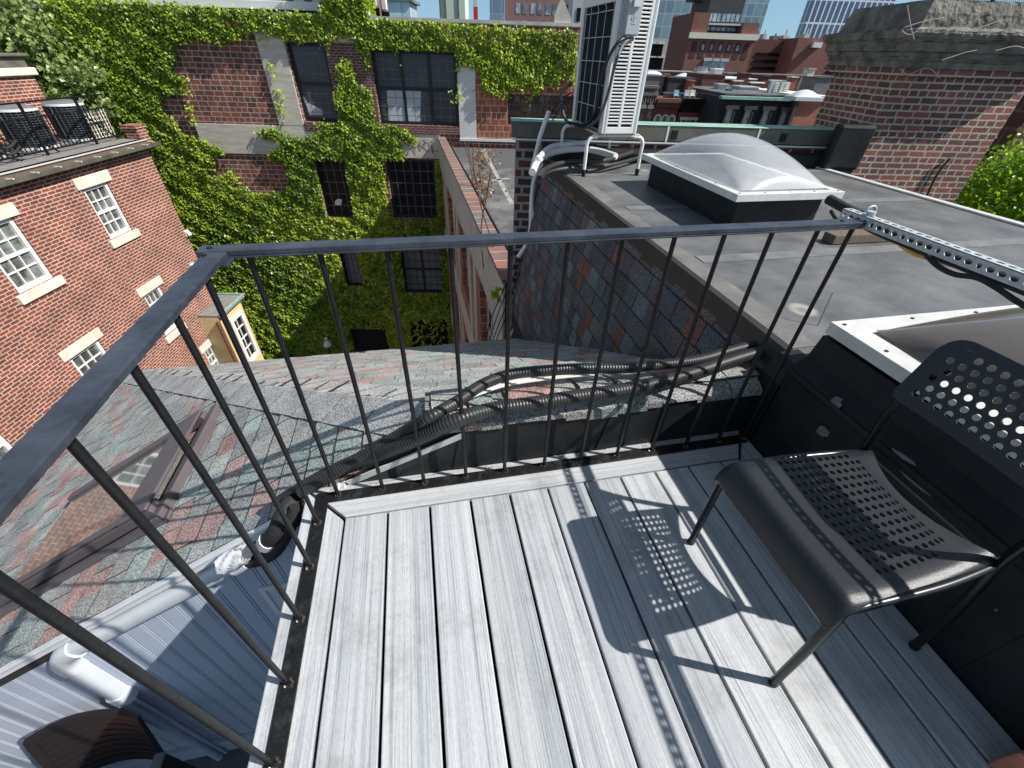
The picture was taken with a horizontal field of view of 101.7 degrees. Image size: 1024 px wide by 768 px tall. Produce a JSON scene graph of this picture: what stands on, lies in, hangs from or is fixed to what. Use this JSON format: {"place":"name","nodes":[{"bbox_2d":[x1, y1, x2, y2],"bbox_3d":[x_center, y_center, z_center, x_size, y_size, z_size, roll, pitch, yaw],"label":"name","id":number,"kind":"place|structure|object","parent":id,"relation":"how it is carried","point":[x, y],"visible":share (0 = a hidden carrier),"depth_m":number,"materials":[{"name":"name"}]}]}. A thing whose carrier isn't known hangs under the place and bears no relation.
{"place":"outdoors","nodes":[
{"label":"outdoors","id":0,"kind":"place"},
{"bbox_2d":[184,748,249,767],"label":"terrace","id":1,"kind":"structure","parent":0,"point":[237,758],"depth_m":2.88,"materials":[{"name":"tile"}]},
{"bbox_2d":[22,709,195,767],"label":"slatted chair","id":2,"kind":"object","parent":1,"relation":"on","point":[98,738],"visible":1,"depth_m":2.14,"materials":[{"name":"black"}]},
{"bbox_2d":[0,526,299,767],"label":"siding wall","id":3,"kind":"structure","parent":1,"relation":"on","point":[196,650],"depth_m":2.10,"materials":[{"name":"metal"}]},
{"bbox_2d":[49,557,251,707],"bbox_3d":[-1.539,1.151,1.894,1.024,1.128,0.088,-6,39,-10],"label":"pipe cover","id":4,"kind":"object","parent":3,"relation":"attached to","point":[67,660],"visible":0.91,"depth_m":1.77,"materials":[{"name":"white plastic"}]},
{"bbox_2d":[214,544,252,573],"bbox_3d":[-1.052,0.660,1.576,0.118,0.115,0.083,-6,39,-10],"label":"foil wrap","id":5,"kind":"object","parent":4,"relation":"attached to","point":[225,562],"visible":0.98,"depth_m":1.55,"materials":[{"name":"metal"}]},
{"bbox_2d":[246,503,302,567],"bbox_3d":[-0.890,0.581,1.558,0.278,0.326,0.080,-6,39,-10],"label":"black pipe sleeve","id":6,"kind":"object","parent":4,"relation":"attached to","point":[294,512],"visible":0.62,"depth_m":1.52,"materials":[{"name":"black plastic"}]},
{"bbox_2d":[119,697,227,760],"bbox_3d":[-2.004,2.178,2.554,0.079,1.344,0.084,-6,39,-10],"label":"drain pipe","id":7,"kind":"object","parent":3,"relation":"attached to","point":[160,723],"visible":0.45,"depth_m":2.46,"materials":[{"name":"grey"}]},
{"bbox_2d":[258,582,287,614],"bbox_3d":[-1.033,0.989,1.928,0.175,0.260,0.014,-6,39,-10],"label":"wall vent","id":8,"kind":"object","parent":3,"relation":"attached to","point":[271,595],"depth_m":1.89,"materials":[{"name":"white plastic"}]},
{"bbox_2d":[0,338,761,686],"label":"house roof","id":9,"kind":"structure","parent":3,"relation":"on","point":[198,532],"depth_m":1.99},
{"bbox_2d":[0,397,227,618],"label":"roof window","id":10,"kind":"structure","parent":9,"relation":"on","point":[94,517],"depth_m":2.23,"materials":[{"name":"glass"}]},
{"bbox_2d":[260,495,300,547],"bbox_3d":[-0.853,0.518,1.531,0.183,0.188,0.097,-28,47,-32],"label":"black pipe sleeve","id":11,"kind":"object","parent":9,"relation":"attached to","point":[272,534],"visible":0.79,"depth_m":1.49,"materials":[{"name":"black plastic"}]},
{"bbox_2d":[255,531,274,552],"bbox_3d":[-0.907,0.585,1.549,0.079,0.073,0.076,-6,39,-10],"label":"sleeve collar","id":12,"kind":"object","parent":11,"relation":"attached to","point":[260,547],"visible":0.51,"depth_m":1.52,"materials":[{"name":"white plastic"}]},
{"bbox_2d":[273,346,763,507],"bbox_3d":[0.304,0.158,1.672,2.444,0.446,0.178,-8,39,-13],"label":"corrugated conduit","id":13,"kind":"object","parent":9,"relation":"on","point":[441,427],"visible":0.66,"depth_m":1.48,"materials":[{"name":"plastic"}]},
{"bbox_2d":[441,374,598,417],"bbox_3d":[-0.051,0.081,1.564,0.821,0.132,0.078,-14,41,-19],"label":"white cable","id":14,"kind":"object","parent":9,"relation":"on","point":[523,382],"visible":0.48,"depth_m":1.59,"materials":[{"name":"grey plastic"}]},
{"bbox_2d":[296,340,755,497],"bbox_3d":[0.310,0.074,1.705,2.278,0.364,0.199,-10,40,-15],"label":"corrugated conduit","id":15,"kind":"object","parent":9,"relation":"on","point":[445,408],"visible":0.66,"depth_m":1.56,"materials":[{"name":"plastic"}]},
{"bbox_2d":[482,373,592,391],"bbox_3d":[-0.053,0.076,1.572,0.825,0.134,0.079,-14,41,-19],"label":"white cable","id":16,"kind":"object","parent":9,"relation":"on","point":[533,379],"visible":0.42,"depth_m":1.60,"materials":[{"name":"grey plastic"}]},
{"bbox_2d":[345,391,758,480],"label":"rubber parapet","id":17,"kind":"structure","parent":9,"relation":"on","point":[525,440],"depth_m":1.64,"materials":[{"name":"rubber"}]},
{"bbox_2d":[345,433,460,484],"bbox_3d":[-0.392,0.276,1.521,0.443,0.205,0.013,-6,39,-10],"label":"metal flashing strip","id":18,"kind":"object","parent":17,"relation":"attached to","point":[414,455],"visible":0.79,"depth_m":1.52,"materials":[{"name":"metal"}]},
{"bbox_3d":[-0.432,2.419,1.242,0.023,2.420,3.050,-6,39,-10],"label":"deck side wall","id":19,"kind":"object","parent":1,"relation":"on","visible":0},
{"bbox_2d":[247,430,1021,767],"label":"deck","id":20,"kind":"structure","parent":19,"relation":"on","point":[597,616],"depth_m":1.15,"materials":[{"name":"grey"}]},
{"bbox_2d":[0,218,866,767],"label":"deck railing","id":21,"kind":"object","parent":20,"relation":"on","point":[38,450],"visible":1,"depth_m":1.00,"materials":[{"name":"metal"}]},
{"bbox_2d":[838,208,1023,290],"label":"slotted angle bar","id":22,"kind":"object","parent":21,"relation":"attached to","point":[973,256],"visible":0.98,"depth_m":1.05,"materials":[{"name":"metal"}]},
{"bbox_2d":[824,195,1023,295],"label":"foam pipe","id":23,"kind":"object","parent":22,"relation":"attached to","point":[836,203],"visible":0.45,"depth_m":1.11,"materials":[{"name":"black"}]},
{"bbox_2d":[919,250,1023,308],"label":"black cable","id":24,"kind":"object","parent":23,"relation":"hanging from","point":[997,288],"visible":0.92,"depth_m":1.00,"materials":[{"name":"black plastic"}]},
{"bbox_2d":[687,340,1023,687],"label":"perforated chair","id":25,"kind":"object","parent":20,"relation":"on","point":[834,577],"visible":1,"depth_m":0.97,"materials":[{"name":"black plastic"}]},
{"bbox_2d":[415,0,1023,38],"label":"sky","id":26,"kind":"structure","parent":0,"point":[781,15],"materials":[{"name":"blue"}]},
{"bbox_2d":[511,123,1023,373],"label":"flat roof house","id":27,"kind":"structure","parent":0,"point":[875,280],"depth_m":2.71,"materials":[{"name":"concrete"}]},
{"bbox_2d":[517,159,546,257],"bbox_3d":[0.235,-1.993,4.832,0.330,1.105,0.056,1,38,-2],"label":"white pipe","id":28,"kind":"object","parent":27,"relation":"attached to","point":[520,253],"visible":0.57,"depth_m":4.81,"materials":[{"name":"paint"}]},
{"bbox_2d":[523,165,542,250],"bbox_3d":[0.237,-1.992,4.781,0.183,0.941,0.028,1,38,-2],"label":"white pipe","id":29,"kind":"object","parent":27,"relation":"attached to","point":[532,193],"visible":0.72,"depth_m":4.66,"materials":[{"name":"plastic"}]},
{"bbox_2d":[529,110,550,169],"bbox_3d":[0.284,-2.498,4.330,0.196,0.584,0.044,1,38,-2],"label":"white pipe","id":30,"kind":"object","parent":27,"relation":"on","point":[541,131],"visible":0.81,"depth_m":4.27,"materials":[{"name":"paint"}]},
{"bbox_2d":[534,140,585,161],"bbox_3d":[0.430,-2.324,4.128,0.227,0.051,1.180,20,42,22],"label":"white pipe","id":31,"kind":"object","parent":27,"relation":"on","point":[542,153],"visible":0.88,"depth_m":4.26,"materials":[{"name":"paint"}]},
{"bbox_2d":[529,146,617,175],"bbox_3d":[0.450,-2.153,3.977,1.320,0.059,0.566,-30,48,-34],"label":"white pipe","id":32,"kind":"object","parent":27,"relation":"on","point":[563,150],"visible":0.84,"depth_m":4.23,"materials":[{"name":"paint"}]},
{"bbox_2d":[535,156,637,184],"bbox_3d":[1.227,-2.245,4.222,2.796,0.035,0.580,-20,44,-26],"label":"foam pipe","id":33,"kind":"object","parent":27,"relation":"attached to","point":[575,167],"visible":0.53,"depth_m":3.98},
{"bbox_2d":[537,148,639,180],"bbox_3d":[1.173,-2.310,4.238,2.770,0.043,0.757,-21,44,-26],"label":"foam pipe","id":34,"kind":"object","parent":27,"relation":"attached to","point":[544,170],"visible":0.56,"depth_m":3.96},
{"bbox_2d":[560,122,643,176],"bbox_3d":[0.865,-2.355,4.159,0.577,0.351,0.793,-6,39,-10],"label":"unit stand","id":35,"kind":"object","parent":27,"relation":"on","point":[595,135],"visible":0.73,"depth_m":3.83,"materials":[{"name":"paint"}]},
{"bbox_2d":[572,0,659,133],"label":"air conditioner","id":36,"kind":"object","parent":35,"relation":"on","point":[601,27],"visible":0.88,"depth_m":3.58,"materials":[{"name":"white"}]},
{"bbox_2d":[620,0,643,42],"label":"disconnect switch","id":37,"kind":"object","parent":36,"relation":"attached to","point":[632,15],"visible":0.98,"depth_m":3.18,"materials":[{"name":"grey"}]},
{"bbox_2d":[559,36,625,125],"bbox_3d":[0.600,-2.606,3.651,0.456,0.678,0.648,-6,39,-10],"label":"flexible conduit","id":38,"kind":"object","parent":37,"relation":"attached to","point":[617,43],"visible":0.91,"depth_m":3.55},
{"bbox_2d":[571,37,633,128],"bbox_3d":[0.709,-2.515,3.548,0.326,0.680,0.617,-19,43,-24],"label":"flexible conduit","id":39,"kind":"object","parent":37,"relation":"attached to","point":[623,44],"visible":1,"depth_m":3.38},
{"bbox_2d":[641,133,844,223],"bbox_3d":[1.654,-1.630,3.178,0.790,0.473,1.365,-6,39,-10],"label":"dome skylight","id":40,"kind":"object","parent":27,"relation":"on","point":[723,178],"visible":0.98,"depth_m":2.82,"materials":[{"name":"white plastic"}]},
{"bbox_2d":[821,230,888,244],"bbox_3d":[2.236,-0.945,2.669,0.500,0.058,0.090,-6,39,-10],"label":"wood block","id":41,"kind":"object","parent":27,"relation":"on","point":[838,237],"depth_m":2.62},
{"bbox_2d":[738,335,1023,749],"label":"rubber side wall","id":42,"kind":"structure","parent":27,"relation":"attached to","point":[828,392],"depth_m":1.16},
{"bbox_2d":[825,305,1023,464],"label":"dome skylight","id":43,"kind":"object","parent":27,"relation":"on","point":[900,348],"visible":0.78,"depth_m":1.28,"materials":[{"name":"white plastic"}]},
{"bbox_2d":[722,72,832,90],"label":"back row","id":44,"kind":"object","parent":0,"point":[772,77],"visible":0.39,"depth_m":56.09,"materials":[{"name":"brick"}]},
{"bbox_2d":[783,90,823,101],"bbox_3d":[23.303,-23.027,33.210,2.200,0.700,1.760,1,38,-2],"label":"dome skylight","id":45,"kind":"object","parent":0,"point":[805,95],"visible":0.98,"depth_m":32.70,"materials":[{"name":"white plastic"}]},
{"bbox_2d":[798,76,831,94],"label":"building","id":46,"kind":"structure","parent":0,"point":[818,85],"depth_m":40.49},
{"bbox_2d":[936,38,1023,178],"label":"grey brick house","id":47,"kind":"structure","parent":0,"point":[1014,122],"depth_m":7.08,"materials":[{"name":"brick"}]},
{"bbox_2d":[988,750,1023,767],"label":"clay block","id":48,"kind":"object","parent":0,"point":[1015,760],"depth_m":0.93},
{"bbox_3d":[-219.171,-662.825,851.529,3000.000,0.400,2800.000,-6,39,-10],"label":"ground","id":49,"kind":"structure","parent":0,"visible":0},
{"bbox_2d":[0,0,120,136],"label":"tree","id":50,"kind":"object","parent":49,"relation":"on","point":[25,35],"visible":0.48,"depth_m":13.29,"materials":[{"name":"green plant"}]},
{"bbox_2d":[0,137,218,526],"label":"red brick house","id":51,"kind":"structure","parent":49,"relation":"on","point":[98,256],"depth_m":10.73,"materials":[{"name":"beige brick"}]},
{"bbox_2d":[0,436,11,458],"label":"window","id":52,"kind":"structure","parent":51,"relation":"in","point":[5,446],"depth_m":9.22,"materials":[{"name":"white paint"}]},
{"bbox_2d":[0,138,25,157],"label":"coiled hose","id":53,"kind":"object","parent":51,"relation":"on","point":[17,148],"visible":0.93,"depth_m":9.80,"materials":[{"name":"black plastic"}]},
{"bbox_2d":[0,217,51,292],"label":"window","id":54,"kind":"structure","parent":51,"relation":"in","point":[19,262],"depth_m":9.48,"materials":[{"name":"white paint"}]},
{"bbox_2d":[0,53,56,142],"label":"brick chimney","id":55,"kind":"object","parent":51,"relation":"on","point":[18,82],"visible":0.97,"depth_m":11.84,"materials":[{"name":"red brick"}]},
{"bbox_2d":[0,104,59,150],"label":"round condenser","id":56,"kind":"object","parent":51,"relation":"on","point":[11,111],"visible":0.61,"depth_m":10.70,"materials":[{"name":"black"}]},
{"bbox_2d":[0,93,120,160],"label":"roof railing","id":57,"kind":"object","parent":51,"relation":"on","point":[36,134],"visible":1,"depth_m":10.67,"materials":[{"name":"metal"}]},
{"bbox_2d":[40,99,99,141],"bbox_3d":[-12.736,-7.628,12.050,0.934,0.960,0.934,-6,39,-10],"label":"round condenser","id":58,"kind":"object","parent":51,"relation":"on","point":[57,106],"visible":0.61,"depth_m":11.77,"materials":[{"name":"black"}]},
{"bbox_2d":[70,341,105,375],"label":"window","id":59,"kind":"structure","parent":51,"relation":"in","point":[84,360],"depth_m":11.10,"materials":[{"name":"white paint"}]},
{"bbox_2d":[83,109,114,140],"bbox_3d":[-12.152,-7.621,12.259,0.040,0.720,0.820,1,38,-2],"label":"lattice panel","id":60,"kind":"object","parent":51,"relation":"on","point":[87,113],"visible":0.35,"depth_m":12.26,"materials":[{"name":"white wood"}]},
{"bbox_2d":[83,182,130,238],"bbox_3d":[-11.255,-4.798,11.542,0.110,1.316,0.854,1,38,-2],"label":"window","id":61,"kind":"structure","parent":51,"relation":"in","point":[100,196],"depth_m":11.60,"materials":[{"name":"white paint"}]},
{"bbox_2d":[120,123,150,142],"bbox_3d":[-11.712,-7.808,13.014,0.460,0.500,0.460,1,38,-2],"label":"brick stub","id":62,"kind":"object","parent":51,"relation":"on","point":[135,131],"visible":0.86,"depth_m":12.87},
{"bbox_2d":[144,286,175,334],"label":"window","id":63,"kind":"structure","parent":51,"relation":"in","point":[155,294],"depth_m":13.25,"materials":[{"name":"white paint"}]},
{"bbox_2d":[204,346,218,364],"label":"window","id":64,"kind":"structure","parent":51,"relation":"in","point":[209,353],"depth_m":15.81,"materials":[{"name":"white paint"}]},
{"bbox_2d":[197,293,263,363],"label":"yellow bay house","id":65,"kind":"structure","parent":49,"relation":"on","point":[208,317],"depth_m":15.99,"materials":[{"name":"paint"}]},
{"bbox_2d":[215,321,238,361],"bbox_3d":[-10.659,0.295,16.980,0.158,6.450,0.158,-6,39,-10],"label":"brown downpipe","id":66,"kind":"object","parent":65,"relation":"attached to","point":[226,340],"visible":0.4,"depth_m":15.43,"materials":[{"name":"metal"}]},
{"bbox_2d":[229,309,259,361],"bbox_3d":[-10.671,-1.848,16.609,0.150,2.070,0.840,1,38,-2],"label":"window","id":67,"kind":"structure","parent":65,"relation":"in","point":[235,321],"depth_m":16.59,"materials":[{"name":"white paint"}]},
{"bbox_2d":[1,4,580,354],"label":"ivy building","id":68,"kind":"structure","parent":49,"relation":"on","point":[231,86],"depth_m":15.01,"materials":[{"name":"brick"}]},
{"bbox_2d":[103,0,388,15],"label":"storey","id":69,"kind":"object","parent":68,"relation":"on","point":[308,6],"visible":0.2,"depth_m":13.47,"materials":[{"name":"white brick"}]},
{"bbox_2d":[38,0,578,359],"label":"climbing ivy","id":70,"kind":"object","parent":68,"relation":"attached to","point":[285,280],"visible":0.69,"depth_m":15.59,"materials":[{"name":"green plant"}]},
{"bbox_2d":[287,42,337,121],"bbox_3d":[-6.889,-10.522,14.614,1.260,2.240,0.062,1,38,-2],"label":"window","id":71,"kind":"structure","parent":68,"relation":"in","point":[310,63],"depth_m":14.56,"materials":[{"name":"glass"}]},
{"bbox_2d":[316,158,353,216],"bbox_3d":[-7.007,-7.854,16.726,1.200,2.190,0.060,1,38,-2],"label":"window","id":72,"kind":"structure","parent":68,"relation":"in","point":[332,176],"depth_m":16.70,"materials":[{"name":"black glass"}]},
{"bbox_2d":[326,0,376,26],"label":"ivy","id":73,"kind":"object","parent":68,"relation":"on","point":[371,6],"visible":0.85,"depth_m":13.28,"materials":[{"name":"green plant"}]},
{"bbox_2d":[341,253,362,284],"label":"window","id":74,"kind":"structure","parent":68,"relation":"in","point":[350,261],"depth_m":18.82,"materials":[{"name":"black glass"}]},
{"bbox_2d":[351,327,388,351],"bbox_3d":[-7.134,-2.034,21.480,1.900,2.500,0.050,1,38,-2],"label":"doorway","id":75,"kind":"structure","parent":68,"relation":"in","point":[364,339],"depth_m":21.28,"materials":[{"name":"black"}]},
{"bbox_2d":[386,159,437,217],"bbox_3d":[-3.953,-7.850,16.793,1.870,2.200,0.060,1,38,-2],"label":"window","id":76,"kind":"structure","parent":68,"relation":"in","point":[412,182],"depth_m":16.77,"materials":[{"name":"glass"}]},
{"bbox_2d":[371,49,458,125],"bbox_3d":[-3.352,-10.436,14.757,2.860,2.150,0.062,1,38,-2],"label":"window","id":77,"kind":"structure","parent":68,"relation":"in","point":[414,92],"depth_m":14.71,"materials":[{"name":"glass"}]},
{"bbox_2d":[401,249,443,291],"bbox_3d":[-4.030,-5.213,18.881,1.810,2.230,0.062,1,38,-2],"label":"window","id":78,"kind":"structure","parent":68,"relation":"in","point":[422,270],"depth_m":18.93,"materials":[{"name":"black glass"}]},
{"bbox_2d":[411,319,448,346],"bbox_3d":[-4.113,-1.945,21.615,1.950,3.550,0.050,1,38,-2],"label":"doorway","id":79,"kind":"structure","parent":68,"relation":"in","point":[443,334],"depth_m":21.10,"materials":[{"name":"black"}]},
{"bbox_2d":[508,94,573,123],"bbox_3d":[1.086,-9.976,15.183,2.516,0.959,0.090,1,38,-2],"label":"rusty window","id":80,"kind":"structure","parent":68,"relation":"in","point":[517,106],"depth_m":15.12,"materials":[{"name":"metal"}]},
{"bbox_2d":[553,0,570,22],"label":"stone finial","id":81,"kind":"object","parent":68,"relation":"on","point":[561,14],"visible":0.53,"depth_m":13.52,"materials":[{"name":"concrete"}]},
{"bbox_2d":[387,0,419,17],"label":"glass box","id":82,"kind":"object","parent":49,"relation":"on","point":[402,8],"visible":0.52,"depth_m":45.34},
{"bbox_2d":[439,0,468,18],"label":"pale green tower","id":83,"kind":"structure","parent":49,"relation":"on","point":[453,9],"depth_m":149.68,"materials":[{"name":"white"}]},
{"bbox_2d":[437,137,514,342],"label":"flat building","id":84,"kind":"structure","parent":49,"relation":"on","point":[475,282],"depth_m":10.35,"materials":[{"name":"concrete"}]},
{"bbox_2d":[468,146,508,202],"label":"dead leaves","id":85,"kind":"object","parent":84,"relation":"on","point":[481,168],"visible":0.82,"depth_m":12.29,"materials":[{"name":"brown plant"}]},
{"bbox_2d":[486,299,492,340],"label":"window","id":86,"kind":"structure","parent":84,"relation":"in","point":[488,306],"depth_m":8.97,"materials":[{"name":"grey glass"}]},
{"bbox_2d":[510,118,837,333],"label":"party wall","id":87,"kind":"structure","parent":84,"relation":"on","point":[784,138],"depth_m":4.47,"materials":[{"name":"brick"}]},
{"bbox_2d":[813,0,1023,202],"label":"brick chimney","id":88,"kind":"object","parent":87,"relation":"on","point":[928,123],"visible":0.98,"depth_m":4.19,"materials":[{"name":"brick"}]},
{"bbox_2d":[490,0,503,20],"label":"blue glass block","id":89,"kind":"structure","parent":49,"relation":"on","point":[496,9],"depth_m":111.83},
{"bbox_2d":[505,0,568,21],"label":"brick tower","id":90,"kind":"structure","parent":49,"relation":"on","point":[532,10],"depth_m":112.64,"materials":[{"name":"red brick"}]},
{"bbox_2d":[568,0,582,22],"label":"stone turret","id":91,"kind":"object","parent":49,"relation":"on","point":[575,7],"visible":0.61,"depth_m":45.72,"materials":[{"name":"stone"}]},
{"bbox_2d":[638,85,659,121],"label":"town house","id":92,"kind":"structure","parent":49,"relation":"on","point":[649,97],"depth_m":38.30,"materials":[{"name":"brick"}]},
{"bbox_2d":[648,38,668,69],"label":"limestone block","id":93,"kind":"structure","parent":49,"relation":"on","point":[658,53],"depth_m":103.12,"materials":[{"name":"beige stone"}]},
{"bbox_2d":[652,95,681,121],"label":"town house","id":94,"kind":"structure","parent":49,"relation":"on","point":[665,109],"depth_m":38.76,"materials":[{"name":"brick"}]},
{"bbox_2d":[645,74,665,94],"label":"building","id":95,"kind":"structure","parent":94,"relation":"on","point":[654,79],"depth_m":41.46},
{"bbox_2d":[676,97,705,122],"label":"town house","id":96,"kind":"structure","parent":49,"relation":"on","point":[689,109],"depth_m":38.66,"materials":[{"name":"brick"}]},
{"bbox_2d":[662,76,695,94],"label":"building","id":97,"kind":"structure","parent":96,"relation":"on","point":[672,83],"depth_m":40.89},
{"bbox_2d":[663,0,759,72],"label":"brick theatre","id":98,"kind":"structure","parent":49,"relation":"on","point":[712,33],"depth_m":82.92,"materials":[{"name":"red brick"}]},
{"bbox_2d":[653,0,769,38],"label":"glass office","id":99,"kind":"structure","parent":49,"relation":"on","point":[754,11],"depth_m":143.71,"materials":[{"name":"glass"}]},
{"bbox_2d":[695,91,793,124],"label":"town house","id":100,"kind":"structure","parent":49,"relation":"on","point":[744,110],"depth_m":35.59,"materials":[{"name":"stone"}]},
{"bbox_2d":[686,72,726,86],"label":"building","id":101,"kind":"structure","parent":100,"relation":"on","point":[706,79],"depth_m":43.23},
{"bbox_2d":[721,105,739,123],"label":"window","id":102,"kind":"structure","parent":100,"relation":"in","point":[729,114],"depth_m":35.52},
{"bbox_2d":[693,85,786,96],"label":"slate roof","id":103,"kind":"structure","parent":100,"relation":"on","point":[723,92],"depth_m":36.74,"materials":[{"name":"stone"}]},
{"bbox_2d":[740,106,757,123],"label":"window","id":104,"kind":"structure","parent":100,"relation":"in","point":[747,115],"depth_m":35.57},
{"bbox_2d":[757,106,776,124],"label":"window","id":105,"kind":"structure","parent":100,"relation":"in","point":[765,116],"depth_m":35.60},
{"bbox_2d":[776,107,791,124],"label":"window","id":106,"kind":"structure","parent":100,"relation":"in","point":[782,115],"depth_m":35.63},
{"bbox_2d":[745,39,783,73],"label":"brown office range","id":107,"kind":"structure","parent":49,"relation":"on","point":[764,55],"depth_m":99.80,"materials":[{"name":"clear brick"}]},
{"bbox_2d":[758,88,824,125],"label":"party wall","id":108,"kind":"structure","parent":49,"relation":"on","point":[802,113],"depth_m":35.22,"materials":[{"name":"brick"}]},
{"bbox_2d":[773,38,834,75],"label":"red office wing","id":109,"kind":"structure","parent":49,"relation":"on","point":[797,55],"depth_m":95.86,"materials":[{"name":"brick"}]},
{"bbox_2d":[795,0,895,66],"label":"glass tower","id":110,"kind":"structure","parent":49,"relation":"on","point":[819,18],"depth_m":189.98,"materials":[{"name":"glass"}]},
{"bbox_2d":[954,126,1023,222],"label":"tree","id":111,"kind":"object","parent":49,"relation":"on","point":[986,190],"visible":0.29,"depth_m":5.16,"materials":[{"name":"green plant"}]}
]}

